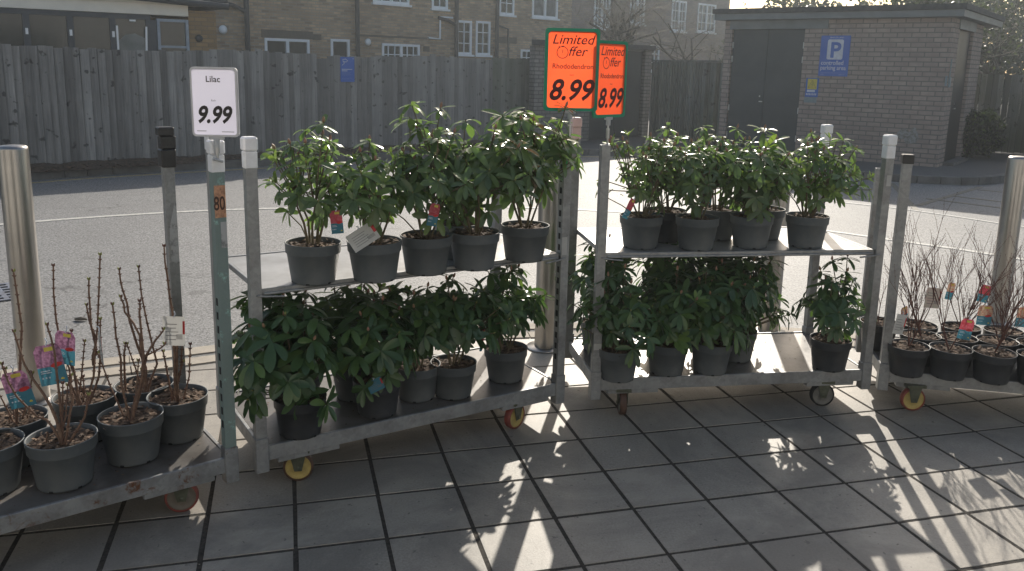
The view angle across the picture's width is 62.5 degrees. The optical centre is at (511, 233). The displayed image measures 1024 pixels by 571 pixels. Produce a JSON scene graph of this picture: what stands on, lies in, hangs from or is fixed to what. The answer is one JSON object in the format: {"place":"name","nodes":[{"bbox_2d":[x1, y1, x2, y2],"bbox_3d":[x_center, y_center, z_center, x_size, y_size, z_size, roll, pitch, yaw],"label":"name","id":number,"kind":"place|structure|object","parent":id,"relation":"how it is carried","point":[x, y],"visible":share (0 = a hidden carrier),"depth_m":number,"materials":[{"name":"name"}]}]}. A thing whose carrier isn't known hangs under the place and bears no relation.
{"place":"outdoors","nodes":[
{"label":"outdoors","id":0,"kind":"place"},
{"bbox_2d":[0,338,1023,570],"bbox_3d":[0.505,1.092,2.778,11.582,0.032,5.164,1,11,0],"label":"paving","id":1,"kind":"structure","parent":0,"point":[963,541],"depth_m":3.18,"materials":[{"name":"grey concrete"}]},
{"bbox_2d":[0,144,57,405],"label":"steel bollard","id":2,"kind":"object","parent":1,"relation":"on","point":[17,202],"visible":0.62,"depth_m":3.78,"materials":[{"name":"silver metal"}]},
{"bbox_2d":[0,126,238,534],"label":"plant trolley","id":3,"kind":"object","parent":1,"relation":"on","point":[180,478],"visible":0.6,"depth_m":2.93,"materials":[{"name":"grey metal"}]},
{"bbox_2d":[0,428,24,495],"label":"potted lilac","id":4,"kind":"object","parent":3,"relation":"on","point":[12,446],"visible":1,"depth_m":2.74,"materials":[{"name":"grey plastic"}]},
{"bbox_2d":[0,268,47,468],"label":"potted lilac","id":5,"kind":"object","parent":3,"relation":"on","point":[17,414],"visible":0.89,"depth_m":2.86,"materials":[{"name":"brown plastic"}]},
{"bbox_2d":[0,322,97,493],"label":"potted lilac","id":6,"kind":"object","parent":3,"relation":"on","point":[61,456],"visible":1,"depth_m":2.75,"materials":[{"name":"grey plastic"}]},
{"bbox_2d":[51,252,116,441],"bbox_3d":[-1.562,0.411,3.072,0.257,0.727,0.263,2,11,0],"label":"potted lilac","id":7,"kind":"object","parent":3,"relation":"on","point":[101,398],"visible":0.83,"depth_m":3.04,"materials":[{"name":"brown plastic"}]},
{"bbox_2d":[96,294,165,466],"bbox_3d":[-1.337,0.498,2.954,0.232,0.614,0.218,-5,13,-27],"label":"potted lilac","id":8,"kind":"object","parent":3,"relation":"on","point":[130,434],"visible":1,"depth_m":2.92,"materials":[{"name":"grey plastic"}]},
{"bbox_2d":[113,265,172,403],"bbox_3d":[-1.420,0.422,3.226,0.218,0.651,0.218,1,11,0],"label":"potted lilac","id":9,"kind":"object","parent":3,"relation":"on","point":[153,380],"visible":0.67,"depth_m":3.18,"materials":[{"name":"brown plant"}]},
{"bbox_2d":[146,243,207,444],"bbox_3d":[-1.247,0.397,3.114,0.218,0.751,0.218,2,12,0],"label":"potted lilac","id":10,"kind":"object","parent":3,"relation":"on","point":[184,405],"visible":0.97,"depth_m":3.10,"materials":[{"name":"grey plastic"}]},
{"bbox_2d":[189,67,239,162],"bbox_3d":[-0.974,-0.386,2.770,0.152,0.313,0.028,1,11,-3],"label":"price sign","id":11,"kind":"object","parent":3,"relation":"attached to","point":[214,92],"visible":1,"depth_m":2.76,"materials":[{"name":"plastic"}]},
{"bbox_2d":[204,116,571,480],"bbox_3d":[-0.498,0.204,3.604,1.390,1.346,0.618,-6,13,-32],"label":"plant trolley","id":12,"kind":"object","parent":1,"relation":"on","point":[262,274],"visible":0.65,"depth_m":3.42,"materials":[{"name":"metal"}]},
{"bbox_2d":[230,288,349,440],"bbox_3d":[-0.874,0.492,3.160,0.542,0.565,0.465,8,13,30],"label":"potted rhododendron","id":13,"kind":"object","parent":12,"relation":"on","point":[298,398],"visible":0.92,"depth_m":3.05,"materials":[{"name":"plant"}]},
{"bbox_2d":[246,290,334,386],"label":"potted rhododendron","id":14,"kind":"object","parent":12,"relation":"on","point":[299,299],"visible":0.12,"depth_m":3.38,"materials":[{"name":"green plant"}]},
{"bbox_2d":[258,114,358,285],"bbox_3d":[-0.744,-0.125,3.067,0.349,0.622,0.434,-2,12,-15],"label":"potted rhododendron","id":15,"kind":"object","parent":12,"relation":"on","point":[312,260],"visible":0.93,"depth_m":3.03,"materials":[{"name":"green plant"}]},
{"bbox_2d":[313,283,389,401],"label":"potted rhododendron","id":16,"kind":"object","parent":12,"relation":"on","point":[343,387],"visible":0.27,"depth_m":3.49,"materials":[{"name":"green plant"}]},
{"bbox_2d":[309,134,426,283],"bbox_3d":[-0.534,-0.090,3.106,0.417,0.546,0.456,1,11,0],"label":"potted rhododendron","id":17,"kind":"object","parent":12,"relation":"on","point":[373,251],"visible":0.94,"depth_m":3.04,"materials":[{"name":"green plant"}]},
{"bbox_2d":[326,290,436,418],"bbox_3d":[-0.572,0.488,3.371,0.437,0.504,0.474,8,13,31],"label":"potted rhododendron","id":18,"kind":"object","parent":12,"relation":"on","point":[377,393],"visible":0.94,"depth_m":3.27,"materials":[{"name":"plant"}]},
{"bbox_2d":[379,273,470,402],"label":"potted rhododendron","id":19,"kind":"object","parent":12,"relation":"on","point":[420,387],"visible":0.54,"depth_m":3.50,"materials":[{"name":"green plant"}]},
{"bbox_2d":[379,101,476,275],"bbox_3d":[-0.330,-0.170,3.221,0.408,0.666,0.446,2,11,0],"label":"potted rhododendron","id":20,"kind":"object","parent":12,"relation":"on","point":[425,249],"visible":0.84,"depth_m":3.18,"materials":[{"name":"green plant"}]},
{"bbox_2d":[430,154,483,259],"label":"potted rhododendron","id":21,"kind":"object","parent":12,"relation":"on","point":[468,200],"visible":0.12,"depth_m":3.51,"materials":[{"name":"green plant"}]},
{"bbox_2d":[403,274,514,400],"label":"potted rhododendron","id":22,"kind":"object","parent":12,"relation":"on","point":[455,377],"visible":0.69,"depth_m":3.53,"materials":[{"name":"green plant"}]},
{"bbox_2d":[408,119,557,271],"bbox_3d":[-0.118,-0.155,3.354,0.591,0.594,0.496,2,12,0],"label":"potted rhododendron","id":23,"kind":"object","parent":12,"relation":"on","point":[474,248],"visible":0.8,"depth_m":3.24,"materials":[{"name":"green plant"}]},
{"bbox_2d":[459,264,554,383],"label":"potted rhododendron","id":24,"kind":"object","parent":12,"relation":"on","point":[519,304],"visible":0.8,"depth_m":3.74,"materials":[{"name":"green plant"}]},
{"bbox_2d":[479,101,585,262],"bbox_3d":[0.062,-0.214,3.489,0.496,0.665,0.480,2,11,0],"label":"potted rhododendron","id":25,"kind":"object","parent":12,"relation":"on","point":[524,241],"visible":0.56,"depth_m":3.46,"materials":[{"name":"green plant"}]},
{"bbox_2d":[543,28,599,140],"bbox_3d":[0.247,-0.598,3.527,0.228,0.502,0.028,0,11,-6],"label":"price sign","id":26,"kind":"object","parent":12,"relation":"attached to","point":[571,70],"visible":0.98,"depth_m":3.51,"materials":[{"name":"paper"}]},
{"bbox_2d":[527,160,558,353],"bbox_3d":[0.203,0.115,4.745,0.217,1.105,0.217,1,11,0],"label":"steel bollard","id":27,"kind":"object","parent":1,"relation":"on","point":[542,342],"visible":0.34,"depth_m":4.72,"materials":[{"name":"silver metal"}]},
{"bbox_2d":[565,117,897,414],"bbox_3d":[1.012,0.133,4.147,1.390,1.341,0.628,0,11,-9],"label":"plant trolley","id":28,"kind":"object","parent":1,"relation":"on","point":[767,355],"visible":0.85,"depth_m":3.99,"materials":[{"name":"metal"}]},
{"bbox_2d":[554,233,635,351],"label":"potted rhododendron","id":29,"kind":"object","parent":28,"relation":"on","point":[587,266],"visible":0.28,"depth_m":4.13,"materials":[{"name":"green plant"}]},
{"bbox_2d":[592,40,627,144],"bbox_3d":[0.422,-0.596,3.646,0.215,0.459,0.028,-10,16,-44],"label":"price sign","id":30,"kind":"object","parent":28,"relation":"attached to","point":[613,57],"visible":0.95,"depth_m":3.64,"materials":[{"name":"plastic"}]},
{"bbox_2d":[566,263,672,382],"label":"potted rhododendron","id":31,"kind":"object","parent":28,"relation":"on","point":[620,360],"visible":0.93,"depth_m":3.75,"materials":[{"name":"green plant"}]},
{"bbox_2d":[595,129,682,249],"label":"potted rhododendron","id":32,"kind":"object","parent":28,"relation":"on","point":[640,230],"visible":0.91,"depth_m":3.81,"materials":[{"name":"green plant"}]},
{"bbox_2d":[619,265,709,376],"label":"potted rhododendron","id":33,"kind":"object","parent":28,"relation":"on","point":[669,358],"visible":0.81,"depth_m":3.83,"materials":[{"name":"green plant"}]},
{"bbox_2d":[631,241,708,311],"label":"potted rhododendron","id":34,"kind":"object","parent":28,"relation":"on","point":[660,267],"visible":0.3,"depth_m":4.05,"materials":[{"name":"green plant"}]},
{"bbox_2d":[633,122,711,242],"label":"potted rhododendron","id":35,"kind":"object","parent":28,"relation":"on","point":[668,232],"visible":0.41,"depth_m":3.96,"materials":[{"name":"plant"}]},
{"bbox_2d":[661,138,744,251],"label":"potted rhododendron","id":36,"kind":"object","parent":28,"relation":"on","point":[696,229],"visible":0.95,"depth_m":3.79,"materials":[{"name":"green plant"}]},
{"bbox_2d":[675,123,749,240],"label":"potted rhododendron","id":37,"kind":"object","parent":28,"relation":"on","point":[724,229],"visible":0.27,"depth_m":4.05,"materials":[{"name":"green plant"}]},
{"bbox_2d":[668,257,764,375],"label":"potted rhododendron","id":38,"kind":"object","parent":28,"relation":"on","point":[710,356],"visible":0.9,"depth_m":3.85,"materials":[{"name":"green plant"}]},
{"bbox_2d":[672,256,775,278],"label":"potted rhododendron","id":39,"kind":"object","parent":28,"relation":"on","point":[710,261],"visible":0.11,"depth_m":4.14,"materials":[{"name":"green plant"}]},
{"bbox_2d":[709,256,797,362],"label":"potted rhododendron","id":40,"kind":"object","parent":28,"relation":"on","point":[770,277],"visible":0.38,"depth_m":4.08,"materials":[{"name":"green plant"}]},
{"bbox_2d":[716,124,799,248],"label":"potted rhododendron","id":41,"kind":"object","parent":28,"relation":"on","point":[751,227],"visible":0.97,"depth_m":3.83,"materials":[{"name":"green plant"}]},
{"bbox_2d":[742,135,808,240],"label":"potted rhododendron","id":42,"kind":"object","parent":28,"relation":"on","point":[777,213],"visible":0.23,"depth_m":4.08,"materials":[{"name":"green plant"}]},
{"bbox_2d":[782,129,874,248],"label":"potted rhododendron","id":43,"kind":"object","parent":28,"relation":"on","point":[806,229],"visible":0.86,"depth_m":3.90,"materials":[{"name":"green plant"}]},
{"bbox_2d":[793,255,876,372],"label":"potted rhododendron","id":44,"kind":"object","parent":28,"relation":"on","point":[831,347],"visible":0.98,"depth_m":3.97,"materials":[{"name":"plant"}]},
{"bbox_2d":[756,154,791,331],"bbox_3d":[1.599,0.071,5.125,0.217,1.105,0.217,1,11,0],"label":"steel bollard","id":45,"kind":"object","parent":1,"relation":"on","point":[779,269],"visible":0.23,"depth_m":5.11,"materials":[{"name":"silver metal"}]},
{"bbox_2d":[855,154,1023,410],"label":"plant trolley","id":46,"kind":"object","parent":1,"relation":"on","point":[912,397],"visible":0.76,"depth_m":4.01,"materials":[{"name":"metal"}]},
{"bbox_2d":[860,279,895,351],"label":"potted shrub","id":47,"kind":"object","parent":46,"relation":"on","point":[878,333],"visible":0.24,"depth_m":4.33,"materials":[{"name":"brown plant"}]},
{"bbox_2d":[884,211,942,366],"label":"potted shrub","id":48,"kind":"object","parent":46,"relation":"on","point":[925,336],"visible":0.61,"depth_m":4.16,"materials":[{"name":"brown plant"}]},
{"bbox_2d":[885,230,955,336],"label":"potted shrub","id":49,"kind":"object","parent":46,"relation":"on","point":[929,326],"visible":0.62,"depth_m":4.25,"materials":[{"name":"brown plant"}]},
{"bbox_2d":[887,194,956,377],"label":"potted shrub","id":50,"kind":"object","parent":46,"relation":"on","point":[908,357],"visible":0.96,"depth_m":3.95,"materials":[{"name":"brown plant"}]},
{"bbox_2d":[909,220,1016,381],"bbox_3d":[2.074,0.318,3.817,0.310,0.782,0.504,-5,13,-28],"label":"potted shrub","id":51,"kind":"object","parent":46,"relation":"on","point":[949,361],"visible":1,"depth_m":3.92,"materials":[{"name":"plant"}]},
{"bbox_2d":[930,228,999,336],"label":"potted shrub","id":52,"kind":"object","parent":46,"relation":"on","point":[953,326],"visible":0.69,"depth_m":4.27,"materials":[{"name":"brown plant"}]},
{"bbox_2d":[936,234,1023,367],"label":"potted shrub","id":53,"kind":"object","parent":46,"relation":"on","point":[984,314],"visible":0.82,"depth_m":4.05,"materials":[{"name":"brown plant"}]},
{"bbox_2d":[968,228,1023,339],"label":"potted shrub","id":54,"kind":"object","parent":46,"relation":"on","point":[1014,334],"visible":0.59,"depth_m":4.24,"materials":[{"name":"brown plant"}]},
{"bbox_2d":[971,234,1023,351],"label":"potted shrub","id":55,"kind":"object","parent":46,"relation":"on","point":[994,340],"visible":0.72,"depth_m":4.06,"materials":[{"name":"brown plant"}]},
{"bbox_2d":[972,260,1023,385],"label":"potted shrub","id":56,"kind":"object","parent":46,"relation":"on","point":[993,365],"visible":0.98,"depth_m":3.89,"materials":[{"name":"plant"}]},
{"bbox_2d":[1016,349,1023,384],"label":"potted shrub","id":57,"kind":"object","parent":46,"relation":"on","point":[1020,367],"visible":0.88,"depth_m":3.91,"materials":[{"name":"black plastic"}]},
{"bbox_2d":[987,156,1023,325],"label":"steel bollard","id":58,"kind":"object","parent":1,"relation":"on","point":[1011,210],"visible":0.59,"depth_m":5.40,"materials":[{"name":"silver metal"}]},
{"bbox_2d":[0,155,1023,370],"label":"road","id":59,"kind":"structure","parent":0,"point":[70,249],"depth_m":7.45,"materials":[{"name":"grey asphalt"}]},
{"bbox_2d":[32,156,635,182],"bbox_3d":[-5.419,-0.535,10.199,18.306,0.005,1.832,-7,14,-38],"label":"yellow line","id":60,"kind":"object","parent":59,"relation":"on","point":[203,171],"visible":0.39,"depth_m":11.60,"materials":[{"name":"yellow paint"}]},
{"bbox_2d":[0,322,855,378],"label":"channel kerb","id":61,"kind":"structure","parent":59,"relation":"on","point":[110,361],"depth_m":4.54,"materials":[{"name":"concrete"}]},
{"bbox_2d":[0,206,1023,260],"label":"white line","id":62,"kind":"object","parent":59,"relation":"on","point":[960,249],"visible":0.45,"depth_m":8.47,"materials":[{"name":"white paint"}]},
{"bbox_2d":[31,149,1004,184],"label":"kerb","id":63,"kind":"structure","parent":59,"relation":"on","point":[957,180],"depth_m":12.49,"materials":[{"name":"grey concrete"}]},
{"bbox_2d":[891,183,1023,210],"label":"hatched marking","id":64,"kind":"object","parent":59,"relation":"on","point":[910,202],"visible":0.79,"depth_m":10.95,"materials":[{"name":"white paint"}]},
{"bbox_2d":[377,104,1023,178],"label":"pavement","id":65,"kind":"structure","parent":0,"point":[994,163],"depth_m":14.37,"materials":[{"name":"grey concrete"}]},
{"bbox_2d":[0,0,228,88],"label":"extension","id":66,"kind":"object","parent":65,"relation":"on","point":[169,25],"visible":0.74,"depth_m":14.56,"materials":[{"name":"brown brick"}]},
{"bbox_2d":[0,13,145,88],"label":"glass door","id":67,"kind":"structure","parent":66,"relation":"in","point":[46,30],"depth_m":14.17,"materials":[{"name":"grey glass"}]},
{"bbox_2d":[156,18,189,50],"bbox_3d":[-6.101,-3.357,15.206,0.540,0.970,0.082,-7,14,-35],"label":"window","id":68,"kind":"structure","parent":66,"relation":"in","point":[172,34],"depth_m":15.17,"materials":[{"name":"white glass"}]},
{"bbox_2d":[30,140,481,172],"bbox_3d":[-6.318,-0.861,10.965,18.000,0.110,0.470,-9,15,-41],"label":"soil strip","id":69,"kind":"object","parent":65,"relation":"on","point":[39,167],"visible":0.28,"depth_m":11.81,"materials":[{"name":"brown soil"}]},
{"bbox_2d":[31,141,482,172],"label":"dead leaves","id":70,"kind":"object","parent":69,"relation":"on","point":[68,167],"visible":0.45,"depth_m":11.76,"materials":[{"name":"brown plant"}]},
{"bbox_2d":[0,44,529,163],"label":"board fence","id":71,"kind":"object","parent":65,"relation":"on","point":[91,104],"visible":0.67,"depth_m":12.83,"materials":[{"name":"grey wood"}]},
{"bbox_2d":[340,57,354,81],"bbox_3d":[-2.720,-2.705,13.950,0.265,0.405,0.014,-9,15,-41],"label":"security notice","id":72,"kind":"object","parent":71,"relation":"attached to","point":[347,69],"visible":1,"depth_m":13.95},
{"bbox_2d":[150,0,729,106],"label":"terraced house","id":73,"kind":"structure","parent":65,"relation":"on","point":[484,29],"depth_m":25.13,"materials":[{"name":"brown brick"}]},
{"bbox_2d":[264,38,309,53],"bbox_3d":[-5.894,-4.464,22.149,1.310,1.250,0.085,-10,16,-44],"label":"window","id":74,"kind":"structure","parent":73,"relation":"in","point":[273,45],"depth_m":22.04,"materials":[{"name":"grey glass"}]},
{"bbox_2d":[330,39,349,56],"bbox_3d":[-4.745,-4.686,23.269,0.610,1.300,0.080,-10,16,-44],"label":"window","id":75,"kind":"structure","parent":73,"relation":"in","point":[341,47],"depth_m":23.20,"materials":[{"name":"white plastic"}]},
{"bbox_2d":[371,0,411,6],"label":"window","id":76,"kind":"structure","parent":73,"relation":"in","point":[400,3],"depth_m":24.13,"materials":[{"name":"white plastic"}]},
{"bbox_2d":[382,43,419,56],"bbox_3d":[-3.260,-4.911,24.723,1.370,1.240,0.085,-10,16,-44],"label":"window","id":77,"kind":"structure","parent":73,"relation":"in","point":[388,49],"depth_m":24.60,"materials":[{"name":"white plastic"}]},
{"bbox_2d":[458,20,473,56],"bbox_3d":[-1.485,-6.052,26.232,0.720,1.090,0.140,-10,16,-44],"label":"window","id":78,"kind":"structure","parent":73,"relation":"in","point":[465,27],"depth_m":26.29,"materials":[{"name":"white plastic"}]},
{"bbox_2d":[474,21,492,56],"bbox_3d":[-0.917,-6.159,26.782,0.720,1.110,0.140,-10,16,-44],"label":"window","id":79,"kind":"structure","parent":73,"relation":"in","point":[483,28],"depth_m":26.81,"materials":[{"name":"white plastic"}]},
{"bbox_2d":[499,0,516,16],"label":"window","id":80,"kind":"structure","parent":73,"relation":"in","point":[506,9],"depth_m":27.32,"materials":[{"name":"white plastic"}]},
{"bbox_2d":[531,0,559,20],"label":"window","id":81,"kind":"structure","parent":73,"relation":"in","point":[541,9],"depth_m":28.54,"materials":[{"name":"white plastic"}]},
{"bbox_2d":[670,0,686,32],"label":"window","id":82,"kind":"structure","parent":73,"relation":"in","point":[678,6],"depth_m":33.98,"materials":[{"name":"white plastic"}]},
{"bbox_2d":[696,3,716,33],"bbox_3d":[8.160,-8.985,35.375,1.450,1.210,0.140,-10,16,-44],"label":"window","id":83,"kind":"structure","parent":73,"relation":"in","point":[706,13],"depth_m":35.34,"materials":[{"name":"white plastic"}]},
{"bbox_2d":[528,39,655,141],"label":"brick outhouse","id":84,"kind":"structure","parent":65,"relation":"on","point":[635,118],"depth_m":18.08,"materials":[{"name":"brick"}]},
{"bbox_2d":[588,111,613,138],"bbox_3d":[1.858,-2.905,17.684,0.855,1.830,0.050,-9,15,-42],"label":"door","id":85,"kind":"structure","parent":84,"relation":"in","point":[597,126],"depth_m":17.76,"materials":[{"name":"metal"}]},
{"bbox_2d":[613,51,641,136],"bbox_3d":[2.492,-3.007,18.271,0.855,1.830,0.050,-9,15,-42],"label":"door","id":86,"kind":"structure","parent":84,"relation":"in","point":[630,121],"depth_m":18.33,"materials":[{"name":"metal"}]},
{"bbox_2d":[556,0,710,53],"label":"bare tree","id":87,"kind":"object","parent":65,"relation":"on","point":[613,34],"visible":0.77,"depth_m":21.88,"materials":[{"name":"brown plant"}]},
{"bbox_2d":[604,0,723,91],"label":"bare tree","id":88,"kind":"object","parent":65,"relation":"on","point":[673,48],"visible":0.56,"depth_m":19.07,"materials":[{"name":"brown plant"}]},
{"bbox_2d":[646,12,723,59],"bbox_3d":[4.519,-3.976,20.162,3.435,3.379,2.719,1,11,0],"label":"bare tree","id":89,"kind":"object","parent":65,"relation":"on","point":[696,52],"visible":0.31,"depth_m":20.02,"materials":[{"name":"brown plant"}]},
{"bbox_2d":[648,60,722,147],"bbox_3d":[3.508,-2.643,17.310,0.140,1.775,2.401,-4,12,-25],"label":"panel fence","id":90,"kind":"object","parent":65,"relation":"on","point":[685,97],"visible":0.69,"depth_m":17.22,"materials":[{"name":"grey wood"}]},
{"bbox_2d":[630,2,814,59],"bbox_3d":[5.865,-4.809,23.171,3.737,3.881,4.430,-10,16,-44],"label":"bare tree","id":91,"kind":"object","parent":65,"relation":"on","point":[716,48],"visible":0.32,"depth_m":23.04,"materials":[{"name":"brown plant"}]},
{"bbox_2d":[713,0,872,62],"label":"evergreen tree","id":92,"kind":"object","parent":65,"relation":"on","point":[824,3],"visible":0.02,"depth_m":29.92,"materials":[{"name":"green plant"}]},
{"bbox_2d":[713,3,1005,166],"bbox_3d":[6.517,-2.806,16.091,4.250,2.700,3.720,10,14,37],"label":"brick substation","id":93,"kind":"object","parent":65,"relation":"on","point":[910,80],"visible":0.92,"depth_m":14.57,"materials":[{"name":"brick"}]},
{"bbox_2d":[726,29,768,150],"bbox_3d":[4.378,-2.661,15.737,0.677,2.220,0.060,10,14,37],"label":"door","id":94,"kind":"structure","parent":93,"relation":"in","point":[750,46],"depth_m":15.70,"materials":[{"name":"metal"}]},
{"bbox_2d":[761,29,804,152],"bbox_3d":[4.915,-2.569,15.332,0.672,2.220,0.055,10,14,37],"label":"door","id":95,"kind":"structure","parent":93,"relation":"in","point":[785,46],"depth_m":15.29,"materials":[{"name":"metal"}]},
{"bbox_2d":[804,78,818,102],"bbox_3d":[5.302,-2.528,14.937,0.235,0.430,0.016,10,14,37],"label":"warning sign","id":96,"kind":"object","parent":93,"relation":"attached to","point":[811,90],"visible":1,"depth_m":14.93,"materials":[{"name":"blue"}]},
{"bbox_2d":[818,36,850,76],"bbox_3d":[5.585,-3.069,14.615,0.500,0.690,0.016,10,14,37],"label":"parking sign","id":97,"kind":"object","parent":93,"relation":"attached to","point":[834,55],"visible":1,"depth_m":14.61,"materials":[{"name":"blue metal"}]},
{"bbox_2d":[944,30,970,160],"bbox_3d":[7.649,-2.358,14.554,0.060,2.210,1.200,10,14,37],"label":"door","id":98,"kind":"structure","parent":93,"relation":"in","point":[964,36],"depth_m":14.63,"materials":[{"name":"grey metal"}]},
{"bbox_2d":[855,0,980,7],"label":"bare tree","id":99,"kind":"object","parent":65,"relation":"on","point":[893,2],"visible":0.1,"depth_m":19.64,"materials":[{"name":"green plant"}]},
{"bbox_2d":[889,0,1023,108],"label":"evergreen tree","id":100,"kind":"object","parent":65,"relation":"on","point":[1017,63],"visible":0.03,"depth_m":28.32,"materials":[{"name":"green plant"}]},
{"bbox_2d":[892,0,1023,65],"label":"bare tree","id":101,"kind":"object","parent":65,"relation":"on","point":[1017,33],"visible":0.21,"depth_m":21.48,"materials":[{"name":"green plant"}]},
{"bbox_2d":[898,0,1023,101],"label":"bare tree","id":102,"kind":"object","parent":65,"relation":"on","point":[985,68],"visible":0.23,"depth_m":22.86,"materials":[{"name":"green plant"}]},
{"bbox_2d":[961,107,1008,157],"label":"round bush","id":103,"kind":"object","parent":65,"relation":"on","point":[983,136],"visible":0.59,"depth_m":15.35,"materials":[{"name":"green plant"}]},
{"bbox_2d":[974,74,1023,153],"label":"board fence","id":104,"kind":"object","parent":65,"relation":"on","point":[991,95],"visible":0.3,"depth_m":16.56,"materials":[{"name":"grey wood"}]},
{"bbox_2d":[730,0,1021,72],"label":"sky","id":105,"kind":"structure","parent":0,"point":[734,4],"materials":[{"name":"white"}]},
{"label":"ground","id":106,"kind":"structure","parent":0,"visible":0},
{"bbox_2d":[0,331,855,389],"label":"kerb","id":107,"kind":"structure","parent":106,"relation":"on","point":[114,371],"depth_m":4.41,"materials":[{"name":"concrete"}]},
{"bbox_2d":[0,329,855,380],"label":"gully strip","id":108,"kind":"object","parent":106,"relation":"on","point":[153,361],"visible":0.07,"depth_m":4.46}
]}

